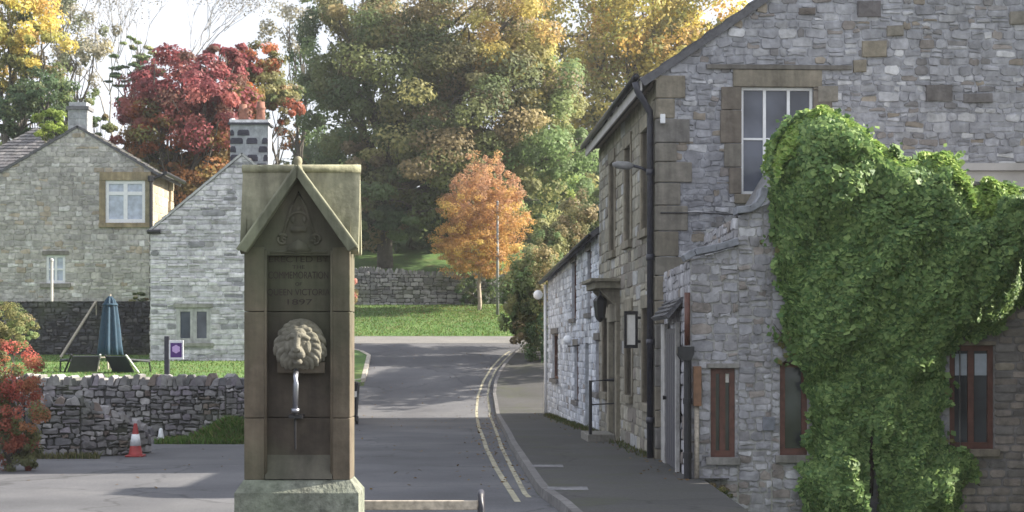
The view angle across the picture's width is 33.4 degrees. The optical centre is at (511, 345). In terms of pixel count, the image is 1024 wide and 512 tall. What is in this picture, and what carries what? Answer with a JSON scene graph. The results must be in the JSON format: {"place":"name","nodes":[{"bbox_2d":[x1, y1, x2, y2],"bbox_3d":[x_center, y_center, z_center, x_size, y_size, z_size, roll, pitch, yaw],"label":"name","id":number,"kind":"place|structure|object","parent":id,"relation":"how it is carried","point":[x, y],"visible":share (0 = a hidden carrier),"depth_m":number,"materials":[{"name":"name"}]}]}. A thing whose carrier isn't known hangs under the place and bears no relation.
{"place":"outdoors","nodes":[
{"label":"outdoors","id":0,"kind":"place"},
{"bbox_2d":[50,258,53,300],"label":"white post","id":1,"kind":"object","parent":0,"point":[51,278],"visible":0.89,"depth_m":46.47,"materials":[{"name":"white plastic"}]},
{"bbox_2d":[0,355,243,377],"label":"garden lawn","id":2,"kind":"structure","parent":0,"point":[176,366],"depth_m":36.19,"materials":[{"name":"green plant"}]},
{"bbox_2d":[0,301,149,354],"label":"retaining wall","id":3,"kind":"structure","parent":2,"relation":"on","point":[59,322],"depth_m":43.98,"materials":[{"name":"stone"}]},
{"bbox_2d":[129,292,148,300],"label":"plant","id":4,"kind":"object","parent":3,"relation":"on","point":[142,294],"visible":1,"depth_m":44.15,"materials":[{"name":"green plant"}]},
{"bbox_2d":[60,300,96,357],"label":"leaning pole","id":5,"kind":"object","parent":2,"relation":"on","point":[76,331],"visible":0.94,"depth_m":42.28,"materials":[{"name":"brown wood"}]},
{"bbox_2d":[59,354,100,372],"bbox_3d":[-8.627,0.356,34.035,0.707,0.376,0.755,0,0,-35],"label":"garden chair","id":6,"kind":"object","parent":2,"relation":"on","point":[84,363],"visible":0.96,"depth_m":33.81,"materials":[{"name":"black fabric"}]},
{"bbox_2d":[97,294,123,367],"bbox_3d":[-8.476,-0.304,36.000,0.530,1.553,0.530,0,0,23],"label":"closed parasol","id":7,"kind":"object","parent":2,"relation":"on","point":[110,342],"visible":0.98,"depth_m":35.86,"materials":[{"name":"blue fabric"}]},
{"bbox_2d":[104,354,152,372],"bbox_3d":[-7.586,0.362,33.835,0.707,0.376,0.755,0,0,35],"label":"garden chair","id":8,"kind":"object","parent":2,"relation":"on","point":[119,363],"visible":0.91,"depth_m":33.60,"materials":[{"name":"black fabric"}]},
{"bbox_2d":[164,336,183,373],"bbox_3d":[-6.288,0.463,31.712,0.378,1.273,0.108,0,0,17],"label":"sign post","id":9,"kind":"object","parent":2,"relation":"on","point":[173,349],"visible":0.88,"depth_m":31.68,"materials":[{"name":"white paint"}]},
{"bbox_2d":[0,343,559,511],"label":"road","id":10,"kind":"structure","parent":0,"point":[209,478],"depth_m":24.77,"materials":[{"name":"grey asphalt"}]},
{"bbox_2d":[0,451,102,458],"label":"wall foot grass","id":11,"kind":"structure","parent":10,"relation":"on","point":[80,455],"depth_m":25.68,"materials":[{"name":"green plant"}]},
{"bbox_2d":[125,423,145,456],"bbox_3d":[-5.780,1.451,26.200,0.270,0.510,0.270,0,0,0],"label":"traffic cone","id":12,"kind":"object","parent":10,"relation":"on","point":[135,449],"visible":1,"depth_m":26.14,"materials":[{"name":"red plastic"}]},
{"bbox_2d":[157,428,163,438],"bbox_3d":[-6.255,1.603,30.400,0.150,0.265,0.150,0,0,0],"label":"marker cone","id":13,"kind":"object","parent":10,"relation":"on","point":[160,433],"visible":0.66,"depth_m":30.37,"materials":[{"name":"white plastic"}]},
{"bbox_2d":[154,435,243,443],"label":"rank grass","id":14,"kind":"structure","parent":10,"relation":"on","point":[176,440],"depth_m":29.95,"materials":[{"name":"green plant"}]},
{"bbox_2d":[171,414,243,443],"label":"rank grass","id":15,"kind":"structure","parent":10,"relation":"on","point":[228,426],"depth_m":30.25,"materials":[{"name":"green plant"}]},
{"bbox_2d":[354,381,360,423],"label":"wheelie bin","id":16,"kind":"object","parent":10,"relation":"on","point":[356,397],"visible":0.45,"depth_m":40.74,"materials":[{"name":"black plastic"}]},
{"bbox_2d":[117,304,689,489],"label":"fallen leaves","id":17,"kind":"object","parent":10,"relation":"on","point":[476,411],"visible":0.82,"depth_m":35.60,"materials":[{"name":"orange plant"}]},
{"bbox_2d":[364,489,484,511],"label":"park bench","id":18,"kind":"object","parent":10,"relation":"on","point":[479,504],"visible":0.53,"depth_m":11.25,"materials":[{"name":"brown wood"}]},
{"bbox_2d":[475,351,520,501],"bbox_3d":[-0.489,1.070,38.363,1.026,1.740,39.810,0,0,0],"label":"yellow line","id":19,"kind":"object","parent":10,"relation":"on","point":[513,495],"visible":0.99,"depth_m":27.14,"materials":[{"name":"paint"}]},
{"bbox_2d":[487,353,530,496],"bbox_3d":[-0.281,1.090,38.498,0.841,1.700,39.001,0,0,0],"label":"yellow line","id":20,"kind":"object","parent":10,"relation":"on","point":[520,485],"visible":0.98,"depth_m":28.46,"materials":[{"name":"paint"}]},
{"bbox_2d":[493,343,582,511],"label":"kerb","id":21,"kind":"structure","parent":10,"relation":"on","point":[558,501],"depth_m":21.93,"materials":[{"name":"stone"}]},
{"bbox_2d":[354,350,366,381],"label":"grass verge","id":22,"kind":"object","parent":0,"point":[359,359],"depth_m":55.58,"materials":[{"name":"green plant"}]},
{"bbox_2d":[0,0,752,186],"label":"sky","id":23,"kind":"structure","parent":0,"point":[171,24],"materials":[{"name":"white"}]},
{"bbox_2d":[353,304,512,335],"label":"grass bank","id":24,"kind":"structure","parent":0,"point":[433,327],"depth_m":66.14,"materials":[{"name":"green plant"}]},
{"bbox_2d":[0,0,78,143],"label":"broadleaf tree","id":25,"kind":"object","parent":24,"relation":"on","point":[19,58],"visible":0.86,"depth_m":71.18,"materials":[{"name":"yellow plant"}]},
{"bbox_2d":[0,65,81,141],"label":"broadleaf tree","id":26,"kind":"object","parent":24,"relation":"on","point":[27,100],"visible":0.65,"depth_m":65.20,"materials":[{"name":"green plant"}]},
{"bbox_2d":[108,42,265,207],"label":"maple tree","id":27,"kind":"object","parent":24,"relation":"on","point":[195,115],"visible":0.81,"depth_m":62.67,"materials":[{"name":"red plant"}]},
{"bbox_2d":[222,40,306,164],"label":"broadleaf tree","id":28,"kind":"object","parent":24,"relation":"on","point":[281,94],"visible":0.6,"depth_m":66.23,"materials":[{"name":"green plant"}]},
{"bbox_2d":[354,278,358,303],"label":"garden shrub","id":29,"kind":"object","parent":24,"relation":"on","point":[356,295],"visible":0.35,"depth_m":65.71,"materials":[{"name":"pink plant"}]},
{"bbox_2d":[354,266,524,304],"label":"field wall","id":30,"kind":"structure","parent":24,"relation":"on","point":[379,286],"depth_m":72.25,"materials":[{"name":"stone"}]},
{"bbox_2d":[454,269,503,305],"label":"garden shrub","id":31,"kind":"object","parent":24,"relation":"on","point":[470,279],"visible":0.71,"depth_m":71.85,"materials":[{"name":"green plant"}]},
{"bbox_2d":[425,150,535,310],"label":"street tree","id":32,"kind":"object","parent":24,"relation":"on","point":[459,247],"visible":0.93,"depth_m":69.38,"materials":[{"name":"orange plant"}]},
{"bbox_2d":[496,200,498,314],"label":"grey pole","id":33,"kind":"object","parent":24,"relation":"on","point":[497,261],"visible":1,"depth_m":68.46,"materials":[{"name":"paint"}]},
{"bbox_2d":[354,336,525,342],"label":"pavement","id":34,"kind":"structure","parent":0,"point":[431,339],"depth_m":61.54,"materials":[{"name":"grey concrete"}]},
{"bbox_2d":[354,217,590,275],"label":"meadow","id":35,"kind":"structure","parent":0,"point":[407,258],"depth_m":81.37,"materials":[{"name":"green plant"}]},
{"bbox_2d":[36,0,122,124],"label":"broadleaf tree","id":36,"kind":"object","parent":35,"relation":"on","point":[96,48],"visible":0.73,"depth_m":77.90,"materials":[{"name":"green plant"}]},
{"bbox_2d":[40,0,168,142],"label":"bare tree","id":37,"kind":"object","parent":35,"relation":"on","point":[111,20],"visible":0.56,"depth_m":100.11,"materials":[{"name":"grey plant"}]},
{"bbox_2d":[103,35,165,152],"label":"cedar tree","id":38,"kind":"object","parent":35,"relation":"on","point":[142,57],"visible":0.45,"depth_m":83.73,"materials":[{"name":"green plant"}]},
{"bbox_2d":[177,0,278,204],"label":"bare tree","id":39,"kind":"object","parent":35,"relation":"on","point":[241,9],"visible":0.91,"depth_m":93.32,"materials":[{"name":"grey plant"}]},
{"bbox_2d":[255,0,327,157],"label":"broadleaf tree","id":40,"kind":"object","parent":35,"relation":"on","point":[306,136],"visible":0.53,"depth_m":85.84,"materials":[{"name":"green plant"}]},
{"bbox_2d":[279,113,598,253],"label":"undergrowth","id":41,"kind":"object","parent":35,"relation":"on","point":[420,242],"visible":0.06,"depth_m":86.56,"materials":[{"name":"green plant"}]},
{"bbox_2d":[294,0,598,268],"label":"broadleaf tree","id":42,"kind":"object","parent":35,"relation":"on","point":[428,58],"visible":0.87,"depth_m":76.96,"materials":[{"name":"green plant"}]},
{"bbox_2d":[525,175,583,232],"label":"garden shrub","id":43,"kind":"object","parent":35,"relation":"on","point":[569,193],"visible":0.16,"depth_m":86.46,"materials":[{"name":"green plant"}]},
{"bbox_2d":[526,0,747,180],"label":"broadleaf tree","id":44,"kind":"object","parent":35,"relation":"on","point":[668,23],"visible":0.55,"depth_m":94.61,"materials":[{"name":"yellow plant"}]},
{"bbox_2d":[496,343,748,511],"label":"pavement","id":45,"kind":"structure","parent":0,"point":[609,477],"depth_m":22.45,"materials":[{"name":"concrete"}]},
{"bbox_2d":[532,465,562,466],"bbox_3d":[0.468,1.588,22.510,0.413,0.001,0.440,0,0,0],"label":"pavement marking","id":46,"kind":"object","parent":45,"relation":"on","point":[547,465],"visible":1,"depth_m":22.49,"materials":[{"name":"white paint"}]},
{"bbox_2d":[547,487,587,489],"bbox_3d":[0.619,1.588,18.985,0.448,0.001,0.440,0,0,0],"label":"pavement marking","id":47,"kind":"object","parent":45,"relation":"on","point":[567,488],"visible":1,"depth_m":18.95,"materials":[{"name":"white paint"}]},
{"bbox_2d":[543,412,646,457],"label":"kerb weeds","id":48,"kind":"object","parent":45,"relation":"on","point":[557,418],"visible":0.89,"depth_m":33.81,"materials":[{"name":"green plant"}]},
{"bbox_2d":[360,213,960,511],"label":"ground","id":49,"kind":"structure","parent":0,"point":[362,384],"depth_m":51.03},
{"bbox_2d":[0,300,39,374],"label":"green shrub","id":50,"kind":"object","parent":49,"relation":"on","point":[16,327],"visible":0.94,"depth_m":28.87,"materials":[{"name":"green plant"}]},
{"bbox_2d":[0,339,51,471],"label":"red shrub","id":51,"kind":"object","parent":49,"relation":"on","point":[12,430],"visible":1,"depth_m":22.91,"materials":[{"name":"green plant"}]},
{"bbox_2d":[0,128,55,169],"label":"slate roofed house","id":52,"kind":"structure","parent":49,"relation":"on","point":[16,148],"depth_m":61.08,"materials":[{"name":"stone"}]},
{"bbox_2d":[30,108,67,143],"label":"garden shrub","id":53,"kind":"object","parent":49,"relation":"on","point":[48,127],"visible":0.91,"depth_m":52.82,"materials":[{"name":"green plant"}]},
{"bbox_2d":[0,392,154,456],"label":"wall","id":54,"kind":"structure","parent":49,"relation":"on","point":[77,423],"depth_m":26.12,"materials":[{"name":"stone"}]},
{"bbox_2d":[0,102,185,300],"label":"gabled cottage","id":55,"kind":"structure","parent":49,"relation":"on","point":[83,206],"depth_m":47.99,"materials":[{"name":"stone"}]},
{"bbox_2d":[40,251,70,287],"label":"window","id":56,"kind":"structure","parent":55,"relation":"in","point":[58,256],"depth_m":48.03,"materials":[{"name":"white paint"}]},
{"bbox_2d":[98,172,150,227],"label":"window","id":57,"kind":"structure","parent":55,"relation":"in","point":[126,203],"depth_m":48.00,"materials":[{"name":"white paint"}]},
{"bbox_2d":[92,113,118,137],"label":"broadleaf tree","id":58,"kind":"object","parent":49,"relation":"on","point":[110,127],"visible":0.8,"depth_m":59.84,"materials":[{"name":"green plant"}]},
{"bbox_2d":[7,373,244,439],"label":"garden wall","id":59,"kind":"structure","parent":49,"relation":"on","point":[178,405],"depth_m":31.15,"materials":[{"name":"stone"}]},
{"bbox_2d":[0,138,346,205],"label":"wood","id":60,"kind":"object","parent":49,"relation":"on","point":[304,160],"depth_m":92.76,"materials":[{"name":"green plant"}]},
{"bbox_2d":[147,101,352,360],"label":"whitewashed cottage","id":61,"kind":"structure","parent":49,"relation":"on","point":[196,265],"depth_m":39.98,"materials":[{"name":"stone"}]},
{"bbox_2d":[173,303,213,346],"bbox_3d":[-7.467,-0.478,40.010,0.960,1.014,0.180,0,0,0],"label":"window","id":62,"kind":"structure","parent":61,"relation":"in","point":[192,319],"depth_m":40.00,"materials":[{"name":"white glass"}]},
{"bbox_2d":[234,156,363,511],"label":"drinking fountain","id":63,"kind":"object","parent":49,"relation":"on","point":[299,246],"visible":1,"depth_m":10.71,"materials":[{"name":"stone"}]},
{"bbox_2d":[354,349,370,381],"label":"verge kerb","id":64,"kind":"structure","parent":49,"relation":"on","point":[365,368],"depth_m":55.02,"materials":[{"name":"stone"}]},
{"bbox_2d":[493,186,598,362],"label":"tall hedge","id":65,"kind":"object","parent":49,"relation":"on","point":[524,309],"visible":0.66,"depth_m":56.81,"materials":[{"name":"green plant"}]},
{"bbox_2d":[538,226,599,429],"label":"pale street cottage","id":66,"kind":"structure","parent":49,"relation":"on","point":[573,370],"depth_m":38.13,"materials":[{"name":"stone"}]},
{"bbox_2d":[533,290,547,299],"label":"globe lamp","id":67,"kind":"object","parent":66,"relation":"attached to","point":[537,294],"visible":1,"depth_m":46.15,"materials":[{"name":"white glass"}]},
{"bbox_2d":[549,328,558,383],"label":"window","id":68,"kind":"structure","parent":66,"relation":"in","point":[554,330],"depth_m":44.12,"materials":[{"name":"red paint"}]},
{"bbox_2d":[563,335,579,346],"bbox_3d":[1.271,-0.096,36.374,0.371,0.252,0.200,0,0,0],"label":"globe lamp","id":69,"kind":"object","parent":66,"relation":"attached to","point":[567,339],"visible":1,"depth_m":36.31,"materials":[{"name":"white glass"}]},
{"bbox_2d":[568,254,576,322],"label":"window","id":70,"kind":"structure","parent":66,"relation":"in","point":[573,320],"depth_m":38.20,"materials":[{"name":"red paint"}]},
{"bbox_2d":[571,339,578,405],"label":"window","id":71,"kind":"structure","parent":66,"relation":"in","point":[574,341],"depth_m":37.66,"materials":[{"name":"red paint"}]},
{"bbox_2d":[583,242,591,317],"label":"window","id":72,"kind":"structure","parent":66,"relation":"in","point":[587,247],"depth_m":34.51,"materials":[{"name":"red paint"}]},
{"bbox_2d":[592,333,599,398],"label":"window","id":73,"kind":"structure","parent":66,"relation":"in","point":[596,336],"depth_m":32.41,"materials":[{"name":"red paint"}]},
{"bbox_2d":[709,483,732,498],"bbox_3d":[2.477,1.768,20.204,0.292,0.297,0.229,0,0,-30],"label":"plant","id":74,"kind":"object","parent":49,"relation":"on","point":[725,490],"visible":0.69,"depth_m":20.19,"materials":[{"name":"green plant"}]},
{"bbox_2d":[580,0,1023,458],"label":"stone inn","id":75,"kind":"structure","parent":49,"relation":"on","point":[691,127],"depth_m":24.15,"materials":[{"name":"stone"}]},
{"bbox_2d":[593,290,606,321],"bbox_3d":[1.507,-0.670,29.179,0.240,0.540,0.208,0,0,0],"label":"wall lantern","id":76,"kind":"object","parent":75,"relation":"attached to","point":[600,302],"depth_m":29.11,"materials":[{"name":"black metal"}]},
{"bbox_2d":[599,307,606,399],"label":"window","id":77,"kind":"structure","parent":75,"relation":"in","point":[603,395],"depth_m":31.49,"materials":[{"name":"red paint"}]},
{"bbox_2d":[606,148,616,259],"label":"window","id":78,"kind":"structure","parent":75,"relation":"in","point":[611,254],"depth_m":30.24,"materials":[{"name":"white paint"}]},
{"bbox_2d":[621,131,632,249],"bbox_3d":[1.911,-2.480,27.522,0.251,1.840,1.034,0,0,0],"label":"window","id":79,"kind":"structure","parent":75,"relation":"in","point":[626,244],"depth_m":27.78,"materials":[{"name":"white paint"}]},
{"bbox_2d":[621,298,633,403],"bbox_3d":[1.916,0.085,27.423,0.256,1.670,1.134,0,0,0],"label":"window","id":80,"kind":"structure","parent":75,"relation":"in","point":[627,303],"depth_m":27.47,"materials":[{"name":"red paint"}]},
{"bbox_2d":[612,161,645,171],"bbox_3d":[1.731,-2.312,24.261,0.614,0.624,0.120,0,0,3],"label":"street lamp","id":81,"kind":"object","parent":75,"relation":"attached to","point":[626,165],"visible":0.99,"depth_m":24.23,"materials":[{"name":"grey paint"}]},
{"bbox_2d":[624,311,640,347],"bbox_3d":[1.833,-0.240,25.891,0.270,0.560,0.060,0,0,-3],"label":"menu board","id":82,"kind":"object","parent":75,"relation":"attached to","point":[631,318],"visible":0.92,"depth_m":25.87,"materials":[{"name":"black metal"}]},
{"bbox_2d":[637,113,646,239],"bbox_3d":[2.016,-2.500,25.375,0.251,1.800,1.034,0,0,0],"label":"window","id":83,"kind":"structure","parent":75,"relation":"in","point":[641,234],"depth_m":25.75,"materials":[{"name":"white paint"}]},
{"bbox_2d":[638,294,646,411],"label":"window","id":84,"kind":"structure","parent":75,"relation":"in","point":[642,405],"depth_m":25.59,"materials":[{"name":"red paint"}]},
{"bbox_2d":[706,64,851,203],"bbox_3d":[3.764,-2.977,24.103,2.073,1.956,0.200,0,0,-3],"label":"window","id":85,"kind":"structure","parent":75,"relation":"in","point":[750,108],"depth_m":24.06,"materials":[{"name":"white paint"}]},
{"bbox_2d":[651,163,1023,511],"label":"stone outbuilding","id":86,"kind":"structure","parent":49,"relation":"on","point":[735,404],"depth_m":20.50,"materials":[{"name":"stone"}]},
{"bbox_2d":[663,328,674,468],"bbox_3d":[2.065,0.680,22.300,0.084,1.800,1.500,0,0,0],"label":"door","id":87,"kind":"structure","parent":86,"relation":"in","point":[670,333],"depth_m":22.30,"materials":[{"name":"black metal"}]},
{"bbox_2d":[706,363,740,464],"bbox_3d":[2.531,0.823,20.510,0.412,1.218,0.180,0,0,0],"label":"window","id":88,"kind":"structure","parent":86,"relation":"in","point":[722,374],"depth_m":20.53,"materials":[{"name":"red paint"}]},
{"bbox_2d":[775,357,812,462],"bbox_3d":[3.383,0.773,20.510,0.449,1.268,0.180,0,0,0],"label":"window","id":89,"kind":"structure","parent":86,"relation":"in","point":[793,402],"depth_m":20.56,"materials":[{"name":"red paint"}]},
{"bbox_2d":[759,104,1023,511],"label":"ivy","id":90,"kind":"object","parent":86,"relation":"attached to","point":[897,273],"visible":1,"depth_m":20.13,"materials":[{"name":"green plant"}]},
{"bbox_2d":[946,341,999,456],"bbox_3d":[5.519,0.641,20.510,0.648,1.382,0.180,0,0,0],"label":"window","id":91,"kind":"structure","parent":86,"relation":"in","point":[976,360],"depth_m":20.55,"materials":[{"name":"red paint"}]}
]}

